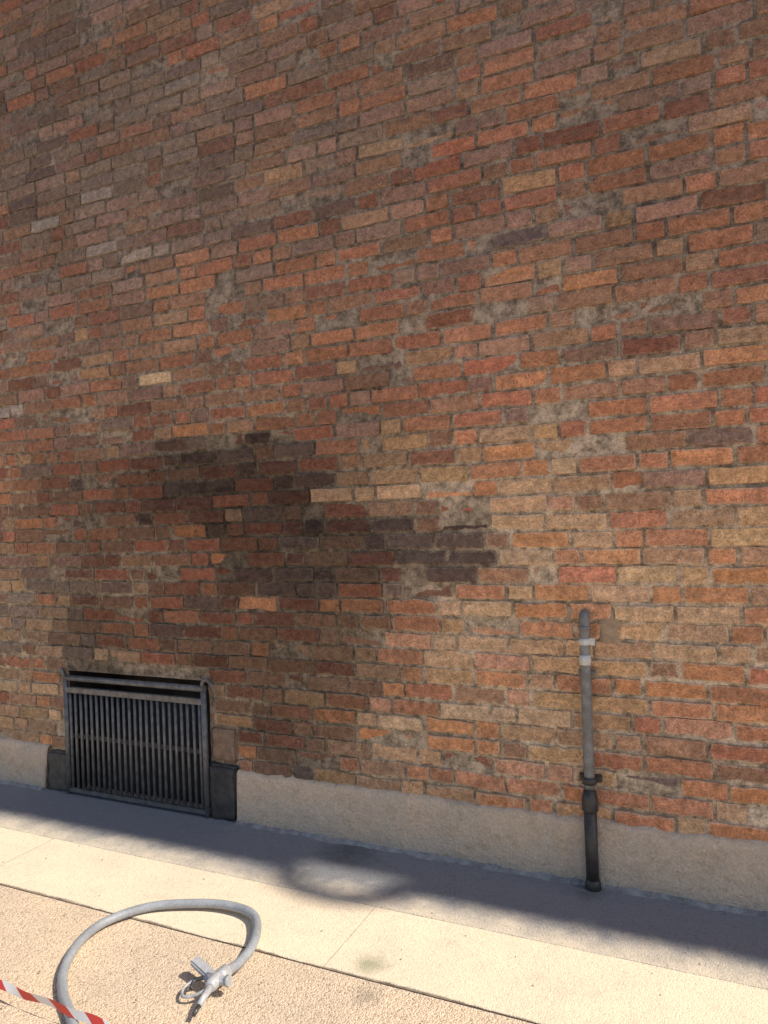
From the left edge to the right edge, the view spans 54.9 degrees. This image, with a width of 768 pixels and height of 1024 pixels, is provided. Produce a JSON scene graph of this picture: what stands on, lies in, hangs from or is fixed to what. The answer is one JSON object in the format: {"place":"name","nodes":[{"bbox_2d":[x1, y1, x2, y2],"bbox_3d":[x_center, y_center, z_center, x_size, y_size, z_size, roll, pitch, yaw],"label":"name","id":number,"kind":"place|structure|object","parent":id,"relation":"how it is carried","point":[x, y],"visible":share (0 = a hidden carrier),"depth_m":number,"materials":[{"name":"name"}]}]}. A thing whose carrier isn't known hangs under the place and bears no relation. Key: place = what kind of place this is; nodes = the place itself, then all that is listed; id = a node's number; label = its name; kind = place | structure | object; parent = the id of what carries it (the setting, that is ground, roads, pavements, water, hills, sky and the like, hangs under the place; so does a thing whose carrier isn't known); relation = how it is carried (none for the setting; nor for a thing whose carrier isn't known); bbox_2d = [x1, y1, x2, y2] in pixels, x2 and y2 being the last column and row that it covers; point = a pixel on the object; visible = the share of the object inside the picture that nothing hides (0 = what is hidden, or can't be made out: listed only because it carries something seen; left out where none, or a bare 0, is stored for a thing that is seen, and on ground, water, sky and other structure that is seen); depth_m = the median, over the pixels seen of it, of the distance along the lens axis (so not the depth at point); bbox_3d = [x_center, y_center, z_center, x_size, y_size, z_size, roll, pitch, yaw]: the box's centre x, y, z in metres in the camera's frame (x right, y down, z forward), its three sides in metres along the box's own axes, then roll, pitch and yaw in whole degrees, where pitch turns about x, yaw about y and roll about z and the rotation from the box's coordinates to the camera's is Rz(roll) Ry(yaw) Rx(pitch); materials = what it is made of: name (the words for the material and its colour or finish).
{"place":"outdoors","nodes":[
{"label":"outdoors","id":0,"kind":"place"},
{"bbox_2d":[0,785,537,1023],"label":"ground","id":1,"kind":"structure","parent":0,"point":[111,977],"depth_m":2.47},
{"bbox_2d":[0,979,109,1023],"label":"barrier tape","id":2,"kind":"object","parent":1,"relation":"on","point":[14,990],"visible":1,"depth_m":2.30,"materials":[{"name":"red plastic"}]},
{"bbox_2d":[69,670,207,787],"bbox_3d":[-1.272,1.245,4.229,1.000,0.705,0.376,-2,0,25],"label":"opening reveal","id":3,"kind":"object","parent":1,"relation":"on","point":[122,676],"visible":0.17,"depth_m":4.39,"materials":[{"name":"brick"}]},
{"bbox_2d":[90,685,211,802],"bbox_3d":[-1.251,1.317,4.269,1.000,0.540,0.270,-2,0,25],"label":"sloping chute","id":4,"kind":"object","parent":1,"relation":"on","point":[159,691],"visible":0.4,"depth_m":4.30,"materials":[{"name":"metal"}]},
{"bbox_2d":[57,899,261,1023],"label":"hose","id":5,"kind":"object","parent":1,"relation":"on","point":[236,964],"visible":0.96,"depth_m":2.77,"materials":[{"name":"grey rubber"}]},
{"bbox_2d":[180,956,232,1016],"bbox_3d":[-0.599,1.532,2.390,0.187,0.052,0.207,-2,0,25],"label":"spray gun","id":6,"kind":"object","parent":1,"relation":"on","point":[212,978],"visible":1,"depth_m":2.40,"materials":[{"name":"metal"}]},
{"bbox_2d":[0,784,767,1023],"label":"pavement","id":7,"kind":"structure","parent":0,"point":[599,957],"depth_m":2.81,"materials":[{"name":"concrete"}]},
{"bbox_2d":[0,780,42,790],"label":"foot fillet","id":8,"kind":"object","parent":7,"relation":"on","point":[27,786],"visible":1,"depth_m":4.37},
{"bbox_2d":[0,736,51,788],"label":"plinth","id":9,"kind":"structure","parent":7,"relation":"on","point":[25,762],"depth_m":4.39,"materials":[{"name":"grey concrete"}]},
{"bbox_2d":[47,749,76,791],"bbox_3d":[-1.875,1.503,4.315,0.189,0.250,0.090,-2,0,25],"label":"jamb stone","id":10,"kind":"object","parent":7,"relation":"on","point":[56,770],"visible":0.57,"depth_m":4.28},
{"bbox_2d":[60,667,216,817],"bbox_3d":[-1.361,1.229,4.034,1.092,0.720,0.076,-2,0,25],"label":"window grille","id":11,"kind":"object","parent":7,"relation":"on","point":[202,750],"depth_m":4.01,"materials":[{"name":"metal"}]},
{"bbox_2d":[209,762,239,820],"bbox_3d":[-0.808,1.438,3.813,0.180,0.295,0.098,-2,0,25],"label":"black jamb stone","id":12,"kind":"object","parent":7,"relation":"on","point":[223,791],"visible":0.65,"depth_m":3.77,"materials":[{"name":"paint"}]},
{"bbox_2d":[211,724,237,763],"bbox_3d":[-0.812,1.195,3.825,0.170,0.196,0.073,-2,0,25],"label":"brown jamb stone","id":13,"kind":"object","parent":12,"relation":"on","point":[224,743],"visible":0.71,"depth_m":3.79,"materials":[{"name":"brown stone"}]},
{"bbox_2d":[234,820,767,919],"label":"foot fillet","id":14,"kind":"object","parent":7,"relation":"on","point":[611,889],"visible":0.97,"depth_m":3.12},
{"bbox_2d":[237,769,767,910],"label":"plinth","id":15,"kind":"structure","parent":7,"relation":"on","point":[710,868],"depth_m":3.13,"materials":[{"name":"grey concrete"}]},
{"bbox_3d":[-8.620,1.740,7.430,6.000,0.260,0.050,-2,0,25],"label":"plinth","id":16,"kind":"object","parent":7,"relation":"on","visible":0},
{"bbox_2d":[0,0,767,841],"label":"brick courses","id":17,"kind":"object","parent":16,"relation":"on","point":[696,424],"visible":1,"depth_m":3.36,"materials":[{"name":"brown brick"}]},
{"bbox_2d":[565,605,576,622],"bbox_3d":[0.774,0.421,3.052,0.069,0.083,0.017,-2,0,25],"label":"cement smear","id":18,"kind":"object","parent":17,"relation":"attached to","point":[568,618],"visible":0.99,"depth_m":3.05},
{"bbox_2d":[578,609,602,891],"bbox_3d":[0.831,0.962,2.997,0.090,1.136,0.117,-2,0,25],"label":"downpipe","id":19,"kind":"object","parent":17,"relation":"attached to","point":[589,778],"visible":1,"depth_m":2.96,"materials":[{"name":"black metal"}]},
{"bbox_2d":[598,603,621,649],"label":"cement repair","id":20,"kind":"structure","parent":17,"relation":"attached to","point":[609,628],"depth_m":2.98,"materials":[{"name":"beige concrete"}]}
]}

